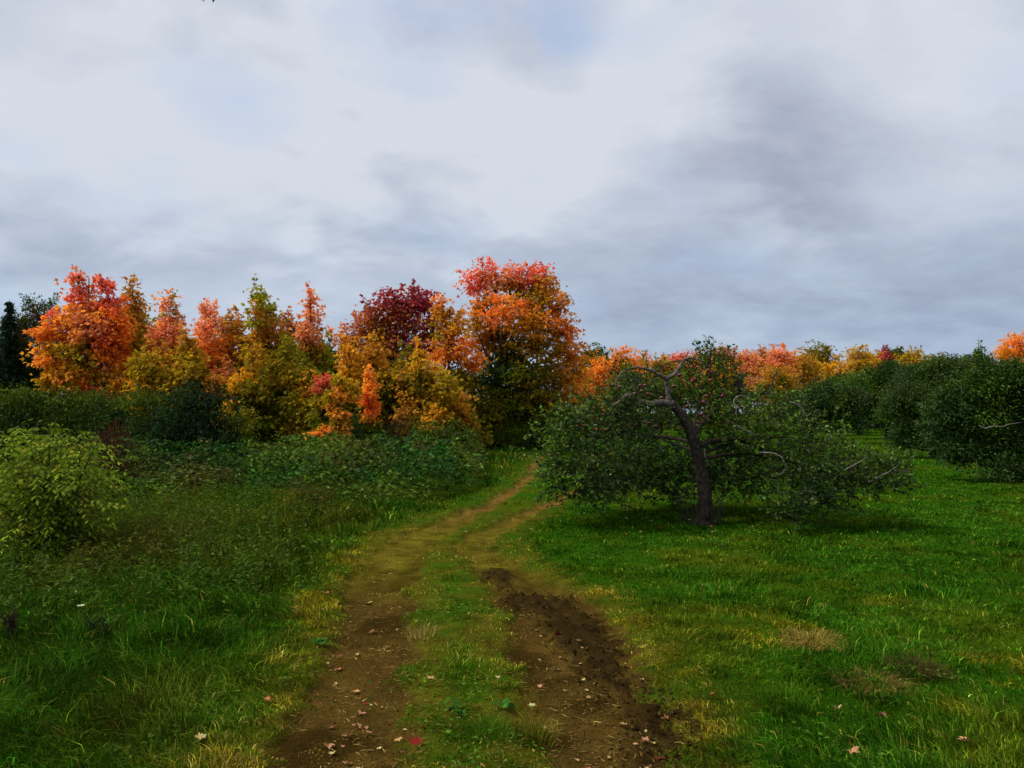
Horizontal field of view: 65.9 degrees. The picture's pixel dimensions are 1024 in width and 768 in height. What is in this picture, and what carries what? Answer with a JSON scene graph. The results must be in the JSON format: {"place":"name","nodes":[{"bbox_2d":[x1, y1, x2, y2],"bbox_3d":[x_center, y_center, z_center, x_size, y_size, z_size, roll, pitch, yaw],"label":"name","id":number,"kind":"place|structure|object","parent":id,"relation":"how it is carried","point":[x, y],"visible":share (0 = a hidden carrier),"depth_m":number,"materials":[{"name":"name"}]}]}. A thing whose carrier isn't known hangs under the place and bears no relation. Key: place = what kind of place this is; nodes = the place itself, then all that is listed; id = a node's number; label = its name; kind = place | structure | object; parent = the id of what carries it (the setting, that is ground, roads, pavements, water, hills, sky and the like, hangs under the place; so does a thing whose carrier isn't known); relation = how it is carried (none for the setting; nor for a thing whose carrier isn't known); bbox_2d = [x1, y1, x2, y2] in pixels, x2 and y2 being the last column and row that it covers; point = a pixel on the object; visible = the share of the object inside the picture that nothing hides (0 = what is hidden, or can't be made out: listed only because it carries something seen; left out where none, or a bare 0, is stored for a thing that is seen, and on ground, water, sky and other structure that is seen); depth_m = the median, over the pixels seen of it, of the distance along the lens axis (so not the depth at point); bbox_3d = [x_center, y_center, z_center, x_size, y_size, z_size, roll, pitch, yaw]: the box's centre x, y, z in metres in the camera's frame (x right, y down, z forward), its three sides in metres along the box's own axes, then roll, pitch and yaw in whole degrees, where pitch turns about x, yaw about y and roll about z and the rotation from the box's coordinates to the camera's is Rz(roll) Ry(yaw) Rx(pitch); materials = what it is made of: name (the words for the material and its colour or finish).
{"place":"outdoors","nodes":[
{"label":"outdoors","id":0,"kind":"place"},
{"bbox_2d":[0,444,542,767],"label":"meadow grass","id":1,"kind":"structure","parent":0,"point":[187,678],"depth_m":5.27,"materials":[{"name":"plant"}]},
{"bbox_2d":[246,447,701,767],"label":"dirt track","id":2,"kind":"structure","parent":0,"point":[357,671],"depth_m":5.19,"materials":[{"name":"soil"}]},
{"bbox_2d":[324,743,334,748],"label":"fallen leaf","id":3,"kind":"object","parent":2,"relation":"on","point":[329,745],"visible":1,"depth_m":3.88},
{"bbox_2d":[408,735,423,745],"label":"fallen leaf","id":4,"kind":"object","parent":2,"relation":"on","point":[415,741],"visible":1,"depth_m":3.80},
{"bbox_2d":[404,621,443,642],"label":"grass tuft","id":5,"kind":"object","parent":2,"relation":"on","point":[423,633],"visible":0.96,"depth_m":5.70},
{"bbox_2d":[439,697,451,708],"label":"weed","id":6,"kind":"object","parent":2,"relation":"on","point":[442,703],"visible":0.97,"depth_m":4.26,"materials":[{"name":"green plant"}]},
{"bbox_2d":[451,698,470,715],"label":"weed","id":7,"kind":"object","parent":2,"relation":"on","point":[457,704],"visible":0.94,"depth_m":4.21,"materials":[{"name":"green plant"}]},
{"bbox_2d":[445,709,513,742],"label":"grass tuft","id":8,"kind":"object","parent":2,"relation":"on","point":[483,725],"visible":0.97,"depth_m":3.97,"materials":[{"name":"plant"}]},
{"bbox_2d":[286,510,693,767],"bbox_3d":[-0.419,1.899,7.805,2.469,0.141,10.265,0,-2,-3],"label":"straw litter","id":9,"kind":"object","parent":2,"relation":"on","point":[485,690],"visible":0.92,"depth_m":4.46,"materials":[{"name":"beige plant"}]},
{"bbox_2d":[492,697,514,708],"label":"weed","id":10,"kind":"object","parent":2,"relation":"on","point":[506,701],"visible":1,"depth_m":4.28,"materials":[{"name":"green plant"}]},
{"bbox_2d":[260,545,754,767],"bbox_3d":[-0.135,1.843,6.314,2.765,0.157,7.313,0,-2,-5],"label":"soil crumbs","id":11,"kind":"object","parent":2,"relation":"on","point":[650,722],"visible":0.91,"depth_m":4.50,"materials":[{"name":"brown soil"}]},
{"bbox_2d":[496,707,570,751],"bbox_3d":[0.108,1.711,3.945,0.397,0.197,0.422,0,-2,0],"label":"grass tuft","id":12,"kind":"object","parent":2,"relation":"on","point":[534,731],"visible":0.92,"depth_m":3.92,"materials":[{"name":"plant"}]},
{"bbox_2d":[28,501,989,767],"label":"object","id":13,"kind":"object","parent":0,"point":[518,685],"visible":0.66,"depth_m":4.65,"materials":[{"name":"brown plant"}]},
{"bbox_2d":[0,414,1023,767],"bbox_3d":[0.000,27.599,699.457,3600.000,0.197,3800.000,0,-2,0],"label":"ground","id":14,"kind":"structure","parent":0,"point":[648,634],"depth_m":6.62,"materials":[{"name":"plant"}]},
{"bbox_2d":[0,334,14,440],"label":"spruce tree","id":15,"kind":"object","parent":14,"relation":"on","point":[2,377],"visible":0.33,"depth_m":29.22,"materials":[{"name":"green plant"}]},
{"bbox_2d":[0,605,18,642],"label":"seed stalk","id":16,"kind":"object","parent":14,"relation":"on","point":[12,621],"visible":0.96,"depth_m":5.23,"materials":[{"name":"brown plant"}]},
{"bbox_2d":[0,300,27,446],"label":"spruce tree","id":17,"kind":"object","parent":14,"relation":"on","point":[8,347],"visible":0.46,"depth_m":30.98,"materials":[{"name":"green plant"}]},
{"bbox_2d":[14,316,43,433],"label":"spruce tree","id":18,"kind":"object","parent":14,"relation":"on","point":[33,415],"visible":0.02,"depth_m":35.08,"materials":[{"name":"green plant"}]},
{"bbox_2d":[0,292,67,430],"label":"broadleaf tree","id":19,"kind":"object","parent":14,"relation":"on","point":[24,342],"visible":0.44,"depth_m":31.92,"materials":[{"name":"green plant"}]},
{"bbox_2d":[28,358,107,434],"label":"background tree","id":20,"kind":"object","parent":14,"relation":"on","point":[63,417],"depth_m":38.66,"materials":[{"name":"green plant"}]},
{"bbox_2d":[0,418,136,561],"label":"leafy bush","id":21,"kind":"object","parent":14,"relation":"on","point":[64,501],"visible":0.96,"depth_m":8.12,"materials":[{"name":"green plant"}]},
{"bbox_2d":[0,378,148,462],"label":"shrub","id":22,"kind":"object","parent":14,"relation":"on","point":[70,414],"visible":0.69,"depth_m":21.76,"materials":[{"name":"green plant"}]},
{"bbox_2d":[19,264,142,423],"bbox_3d":[-15.155,-0.768,28.159,4.354,6.982,2.800,0,-2,0],"label":"maple tree","id":23,"kind":"object","parent":14,"relation":"on","point":[101,342],"visible":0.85,"depth_m":27.84,"materials":[{"name":"orange plant"}]},
{"bbox_2d":[84,612,111,635],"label":"seed stalk","id":24,"kind":"object","parent":14,"relation":"on","point":[92,625],"visible":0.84,"depth_m":5.31,"materials":[{"name":"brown plant"}]},
{"bbox_2d":[80,417,154,479],"bbox_3d":[-8.081,1.486,16.080,1.306,1.623,1.347,2,-3,-37],"label":"shrub","id":25,"kind":"object","parent":14,"relation":"on","point":[108,439],"visible":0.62,"depth_m":15.93,"materials":[{"name":"green plant"}]},
{"bbox_2d":[100,274,164,423],"bbox_3d":[-14.452,-0.719,30.400,3.414,7.056,3.174,0,-2,0],"label":"young maple","id":26,"kind":"object","parent":14,"relation":"on","point":[136,311],"visible":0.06,"depth_m":30.20,"materials":[{"name":"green plant"}]},
{"bbox_2d":[105,337,183,437],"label":"young maple","id":27,"kind":"object","parent":14,"relation":"on","point":[142,372],"visible":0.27,"depth_m":25.96,"materials":[{"name":"yellow plant"}]},
{"bbox_2d":[123,288,188,377],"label":"young maple","id":28,"kind":"object","parent":14,"relation":"on","point":[165,323],"visible":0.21,"depth_m":29.05,"materials":[{"name":"orange plant"}]},
{"bbox_2d":[92,448,261,481],"bbox_3d":[-7.211,1.829,16.892,3.791,0.945,1.597,0,-2,-13],"label":"shrub","id":29,"kind":"object","parent":14,"relation":"on","point":[148,468],"visible":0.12,"depth_m":17.00,"materials":[{"name":"green plant"}]},
{"bbox_2d":[144,326,219,443],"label":"young maple","id":30,"kind":"object","parent":14,"relation":"on","point":[188,361],"visible":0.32,"depth_m":26.17,"materials":[{"name":"yellow plant"}]},
{"bbox_2d":[106,380,271,450],"bbox_3d":[-8.476,1.178,20.975,4.294,2.560,1.894,0,-2,0],"label":"shrub","id":31,"kind":"object","parent":14,"relation":"on","point":[137,396],"visible":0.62,"depth_m":20.80,"materials":[{"name":"green plant"}]},
{"bbox_2d":[135,378,265,473],"bbox_3d":[-7.301,1.102,18.502,2.984,2.542,1.957,0,-2,0],"label":"shrub","id":32,"kind":"object","parent":14,"relation":"on","point":[196,430],"visible":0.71,"depth_m":18.34,"materials":[{"name":"green plant"}]},
{"bbox_2d":[195,732,206,741],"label":"fallen leaf","id":33,"kind":"object","parent":14,"relation":"on","point":[200,736],"visible":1,"depth_m":3.75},
{"bbox_2d":[169,297,237,430],"bbox_3d":[-11.038,-0.244,28.689,2.863,5.995,2.848,0,-2,0],"label":"young maple","id":34,"kind":"object","parent":14,"relation":"on","point":[212,346],"visible":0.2,"depth_m":28.55,"materials":[{"name":"orange plant"}]},
{"bbox_2d":[0,465,408,636],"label":"tall weed","id":35,"kind":"object","parent":14,"relation":"on","point":[72,573],"depth_m":7.60,"materials":[{"name":"plant"}]},
{"bbox_2d":[201,357,252,443],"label":"young maple","id":36,"kind":"object","parent":14,"relation":"on","point":[222,378],"visible":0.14,"depth_m":25.99,"materials":[{"name":"orange plant"}]},
{"bbox_2d":[216,304,249,368],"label":"young maple","id":37,"kind":"object","parent":14,"relation":"on","point":[233,327],"visible":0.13,"depth_m":29.77,"materials":[{"name":"orange plant"}]},
{"bbox_2d":[211,339,285,447],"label":"young maple","id":38,"kind":"object","parent":14,"relation":"on","point":[251,386],"visible":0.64,"depth_m":25.49,"materials":[{"name":"yellow plant"}]},
{"bbox_2d":[219,274,299,381],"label":"young maple","id":39,"kind":"object","parent":14,"relation":"on","point":[265,322],"visible":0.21,"depth_m":28.83,"materials":[{"name":"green plant"}]},
{"bbox_2d":[61,426,488,507],"bbox_3d":[-10.259,1.861,23.439,19.442,1.315,24.328,0,-2,0],"label":"vine ground cover","id":40,"kind":"object","parent":14,"relation":"on","point":[292,456],"visible":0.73,"depth_m":15.81,"materials":[{"name":"green plant"}]},
{"bbox_2d":[249,334,305,443],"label":"young maple","id":41,"kind":"object","parent":14,"relation":"on","point":[283,370],"visible":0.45,"depth_m":25.95,"materials":[{"name":"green plant"}]},
{"bbox_2d":[271,305,302,359],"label":"young maple","id":42,"kind":"object","parent":14,"relation":"on","point":[288,333],"visible":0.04,"depth_m":30.13,"materials":[{"name":"orange plant"}]},
{"bbox_2d":[269,359,335,445],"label":"young maple","id":43,"kind":"object","parent":14,"relation":"on","point":[297,413],"visible":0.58,"depth_m":25.41,"materials":[{"name":"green plant"}]},
{"bbox_2d":[266,475,341,509],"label":"shrub","id":44,"kind":"object","parent":14,"relation":"on","point":[309,496],"visible":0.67,"depth_m":12.06,"materials":[{"name":"green plant"}]},
{"bbox_2d":[281,281,338,390],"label":"young maple","id":45,"kind":"object","parent":14,"relation":"on","point":[308,345],"visible":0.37,"depth_m":28.55,"materials":[{"name":"orange plant"}]},
{"bbox_2d":[310,637,330,646],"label":"weed","id":46,"kind":"object","parent":14,"relation":"on","point":[322,641],"visible":1,"depth_m":5.38,"materials":[{"name":"green plant"}]},
{"bbox_2d":[302,372,340,446],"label":"maple sapling","id":47,"kind":"object","parent":14,"relation":"on","point":[319,391],"visible":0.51,"depth_m":23.93,"materials":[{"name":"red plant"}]},
{"bbox_2d":[320,330,340,391],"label":"young maple","id":48,"kind":"object","parent":14,"relation":"on","point":[330,348],"visible":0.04,"depth_m":30.18,"materials":[{"name":"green plant"}]},
{"bbox_2d":[301,373,365,447],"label":"maple sapling","id":49,"kind":"object","parent":14,"relation":"on","point":[347,390],"visible":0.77,"depth_m":22.36,"materials":[{"name":"orange plant"}]},
{"bbox_2d":[330,333,385,431],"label":"young maple","id":50,"kind":"object","parent":14,"relation":"on","point":[349,368],"visible":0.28,"depth_m":26.79,"materials":[{"name":"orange plant"}]},
{"bbox_2d":[356,363,383,438],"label":"maple sapling","id":51,"kind":"object","parent":14,"relation":"on","point":[370,402],"visible":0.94,"depth_m":22.88,"materials":[{"name":"orange plant"}]},
{"bbox_2d":[345,408,394,461],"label":"shrub","id":52,"kind":"object","parent":14,"relation":"on","point":[356,431],"visible":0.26,"depth_m":23.36,"materials":[{"name":"green plant"}]},
{"bbox_2d":[349,331,399,427],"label":"young maple","id":53,"kind":"object","parent":14,"relation":"on","point":[371,354],"visible":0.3,"depth_m":27.19,"materials":[{"name":"orange plant"}]},
{"bbox_2d":[323,278,455,399],"bbox_3d":[-4.971,-0.757,33.245,5.628,7.371,3.635,0,-2,0],"label":"maple tree","id":54,"kind":"object","parent":14,"relation":"on","point":[399,313],"visible":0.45,"depth_m":32.87,"materials":[{"name":"red plant"}]},
{"bbox_2d":[382,411,419,464],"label":"shrub","id":55,"kind":"object","parent":14,"relation":"on","point":[397,434],"visible":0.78,"depth_m":23.47,"materials":[{"name":"green plant"}]},
{"bbox_2d":[377,339,427,439],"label":"young maple","id":56,"kind":"object","parent":14,"relation":"on","point":[399,363],"visible":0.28,"depth_m":27.02,"materials":[{"name":"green plant"}]},
{"bbox_2d":[386,335,444,448],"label":"young maple","id":57,"kind":"object","parent":14,"relation":"on","point":[419,367],"visible":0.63,"depth_m":26.45,"materials":[{"name":"yellow plant"}]},
{"bbox_2d":[406,415,479,447],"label":"shrub","id":58,"kind":"object","parent":14,"relation":"on","point":[459,436],"visible":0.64,"depth_m":23.86,"materials":[{"name":"green plant"}]},
{"bbox_2d":[413,362,474,448],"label":"young maple","id":59,"kind":"object","parent":14,"relation":"on","point":[442,405],"visible":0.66,"depth_m":26.07,"materials":[{"name":"yellow plant"}]},
{"bbox_2d":[424,292,491,430],"bbox_3d":[-2.345,-0.442,32.082,3.195,6.610,2.535,1,-2,-31],"label":"maple tree","id":60,"kind":"object","parent":14,"relation":"on","point":[451,350],"visible":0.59,"depth_m":31.94,"materials":[{"name":"orange plant"}]},
{"bbox_2d":[451,388,492,448],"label":"young maple","id":61,"kind":"object","parent":14,"relation":"on","point":[466,413],"visible":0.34,"depth_m":26.64,"materials":[{"name":"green plant"}]},
{"bbox_2d":[450,256,604,448],"bbox_3d":[0.369,-1.372,34.999,7.290,8.761,5.329,1,-2,-26],"label":"maple tree","id":62,"kind":"object","parent":14,"relation":"on","point":[530,311],"visible":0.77,"depth_m":34.64,"materials":[{"name":"orange plant"}]},
{"bbox_2d":[482,381,573,441],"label":"background tree","id":63,"kind":"object","parent":14,"relation":"on","point":[512,389],"visible":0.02,"depth_m":39.02,"materials":[{"name":"green plant"}]},
{"bbox_2d":[479,421,584,449],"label":"shrub","id":64,"kind":"object","parent":14,"relation":"on","point":[511,436],"visible":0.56,"depth_m":32.92,"materials":[{"name":"green plant"}]},
{"bbox_2d":[577,377,614,429],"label":"treeline maple","id":65,"kind":"object","parent":14,"relation":"on","point":[587,390],"visible":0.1,"depth_m":70.50,"materials":[{"name":"orange plant"}]},
{"bbox_2d":[574,342,619,414],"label":"treeline maple","id":66,"kind":"object","parent":14,"relation":"on","point":[600,350],"visible":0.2,"depth_m":77.72,"materials":[{"name":"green plant"}]},
{"bbox_2d":[582,355,617,427],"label":"treeline maple","id":67,"kind":"object","parent":14,"relation":"on","point":[599,369],"visible":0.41,"depth_m":70.65,"materials":[{"name":"orange plant"}]},
{"bbox_2d":[600,345,651,412],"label":"treeline maple","id":68,"kind":"object","parent":14,"relation":"on","point":[623,352],"visible":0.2,"depth_m":92.14,"materials":[{"name":"orange plant"}]},
{"bbox_2d":[595,362,662,432],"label":"treeline maple","id":69,"kind":"object","parent":14,"relation":"on","point":[622,370],"visible":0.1,"depth_m":63.24,"materials":[{"name":"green plant"}]},
{"bbox_2d":[630,351,652,381],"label":"treeline maple","id":70,"kind":"object","parent":14,"relation":"on","point":[640,359],"visible":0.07,"depth_m":98.42,"materials":[{"name":"orange plant"}]},
{"bbox_2d":[638,352,681,407],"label":"treeline maple","id":71,"kind":"object","parent":14,"relation":"on","point":[664,368],"visible":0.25,"depth_m":83.73,"materials":[{"name":"orange plant"}]},
{"bbox_2d":[647,370,703,429],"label":"treeline maple","id":72,"kind":"object","parent":14,"relation":"on","point":[667,420],"visible":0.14,"depth_m":77.68,"materials":[{"name":"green plant"}]},
{"bbox_2d":[668,349,699,426],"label":"treeline maple","id":73,"kind":"object","parent":14,"relation":"on","point":[678,357],"visible":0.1,"depth_m":90.41,"materials":[{"name":"orange plant"}]},
{"bbox_2d":[683,348,708,417],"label":"treeline maple","id":74,"kind":"object","parent":14,"relation":"on","point":[692,352],"visible":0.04,"depth_m":98.56,"materials":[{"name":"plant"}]},
{"bbox_2d":[507,335,927,530],"bbox_3d":[2.858,0.702,12.162,5.896,2.986,4.228,0,-2,0],"label":"apple tree","id":75,"kind":"object","parent":14,"relation":"on","point":[606,478],"visible":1,"depth_m":11.60,"materials":[{"name":"green plant"}]},
{"bbox_2d":[692,358,753,428],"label":"treeline maple","id":76,"kind":"object","parent":14,"relation":"on","point":[729,374],"visible":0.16,"depth_m":78.01,"materials":[{"name":"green plant"}]},
{"bbox_2d":[702,342,749,423],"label":"treeline maple","id":77,"kind":"object","parent":14,"relation":"on","point":[729,354],"visible":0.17,"depth_m":82.99,"materials":[{"name":"orange plant"}]},
{"bbox_2d":[734,347,769,426],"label":"treeline maple","id":78,"kind":"object","parent":14,"relation":"on","point":[750,367],"visible":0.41,"depth_m":89.68,"materials":[{"name":"orange plant"}]},
{"bbox_2d":[747,343,780,424],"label":"treeline maple","id":79,"kind":"object","parent":14,"relation":"on","point":[761,351],"visible":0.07,"depth_m":96.57,"materials":[{"name":"orange plant"}]},
{"bbox_2d":[749,363,803,426],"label":"treeline maple","id":80,"kind":"object","parent":14,"relation":"on","point":[768,378],"visible":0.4,"depth_m":71.12,"materials":[{"name":"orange plant"}]},
{"bbox_2d":[757,342,801,387],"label":"treeline maple","id":81,"kind":"object","parent":14,"relation":"on","point":[781,356],"visible":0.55,"depth_m":82.00,"materials":[{"name":"orange plant"}]},
{"bbox_2d":[742,677,820,715],"bbox_3d":[1.462,1.683,4.263,0.487,0.136,0.481,0,-2,0],"label":"grass tuft","id":82,"kind":"object","parent":14,"relation":"on","point":[793,704],"visible":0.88,"depth_m":4.28,"materials":[{"name":"plant"}]},
{"bbox_2d":[786,345,823,392],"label":"treeline maple","id":83,"kind":"object","parent":14,"relation":"on","point":[804,360],"visible":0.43,"depth_m":88.52,"materials":[{"name":"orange plant"}]},
{"bbox_2d":[775,625,863,651],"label":"grass tuft","id":84,"kind":"object","parent":14,"relation":"on","point":[802,643],"visible":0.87,"depth_m":5.46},
{"bbox_2d":[770,375,873,442],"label":"apple tree","id":85,"kind":"object","parent":14,"relation":"on","point":[830,397],"visible":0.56,"depth_m":41.71,"materials":[{"name":"green plant"}]},
{"bbox_2d":[801,339,845,381],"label":"treeline maple","id":86,"kind":"object","parent":14,"relation":"on","point":[824,351],"visible":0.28,"depth_m":95.59,"materials":[{"name":"green plant"}]},
{"bbox_2d":[818,355,854,432],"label":"treeline maple","id":87,"kind":"object","parent":14,"relation":"on","point":[830,370],"visible":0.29,"depth_m":64.97,"materials":[{"name":"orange plant"}]},
{"bbox_2d":[816,369,884,435],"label":"apple tree","id":88,"kind":"object","parent":14,"relation":"on","point":[834,379],"visible":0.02,"depth_m":58.02,"materials":[{"name":"green plant"}]},
{"bbox_2d":[846,746,859,753],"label":"fallen leaf","id":89,"kind":"object","parent":14,"relation":"on","point":[853,749],"visible":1,"depth_m":3.58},
{"bbox_2d":[837,344,883,374],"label":"treeline maple","id":90,"kind":"object","parent":14,"relation":"on","point":[858,358],"visible":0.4,"depth_m":80.47,"materials":[{"name":"yellow plant"}]},
{"bbox_2d":[827,664,926,697],"bbox_3d":[2.087,1.718,4.588,0.609,0.104,0.592,0,-2,0],"label":"grass tuft","id":91,"kind":"object","parent":14,"relation":"on","point":[898,685],"visible":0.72,"depth_m":4.55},
{"bbox_2d":[833,358,922,438],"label":"apple tree","id":92,"kind":"object","parent":14,"relation":"on","point":[876,378],"visible":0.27,"depth_m":49.59,"materials":[{"name":"green plant"}]},
{"bbox_2d":[872,344,895,365],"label":"treeline maple","id":93,"kind":"object","parent":14,"relation":"on","point":[885,353],"visible":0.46,"depth_m":87.13,"materials":[{"name":"red plant"}]},
{"bbox_2d":[880,346,909,361],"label":"treeline maple","id":94,"kind":"object","parent":14,"relation":"on","point":[898,350],"visible":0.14,"depth_m":94.98,"materials":[{"name":"green plant"}]},
{"bbox_2d":[888,345,931,368],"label":"treeline maple","id":95,"kind":"object","parent":14,"relation":"on","point":[910,355],"visible":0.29,"depth_m":79.75,"materials":[{"name":"yellow plant"}]},
{"bbox_2d":[887,353,953,418],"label":"apple tree","id":96,"kind":"object","parent":14,"relation":"on","point":[918,365],"visible":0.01,"depth_m":46.20,"materials":[{"name":"green plant"}]},
{"bbox_2d":[871,651,969,681],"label":"grass tuft","id":97,"kind":"object","parent":14,"relation":"on","point":[933,666],"visible":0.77,"depth_m":4.88,"materials":[{"name":"plant"}]},
{"bbox_2d":[869,353,1004,457],"bbox_3d":[15.614,0.834,28.610,5.525,3.973,3.191,0,-2,0],"label":"apple tree","id":98,"kind":"object","parent":14,"relation":"on","point":[908,396],"visible":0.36,"depth_m":28.31,"materials":[{"name":"green plant"}]},
{"bbox_2d":[893,351,1015,423],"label":"apple tree","id":99,"kind":"object","parent":14,"relation":"on","point":[968,359],"visible":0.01,"depth_m":41.85,"materials":[{"name":"green plant"}]},
{"bbox_2d":[899,340,1023,484],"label":"apple tree","id":100,"kind":"object","parent":14,"relation":"on","point":[968,411],"visible":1,"depth_m":18.26,"materials":[{"name":"green plant"}]},
{"bbox_2d":[989,330,1023,418],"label":"treeline maple","id":101,"kind":"object","parent":14,"relation":"on","point":[1016,345],"visible":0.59,"depth_m":93.91,"materials":[{"name":"orange plant"}]},
{"bbox_2d":[0,0,1023,413],"label":"sky","id":102,"kind":"structure","parent":0,"point":[841,174],"materials":[{"name":"grey"}]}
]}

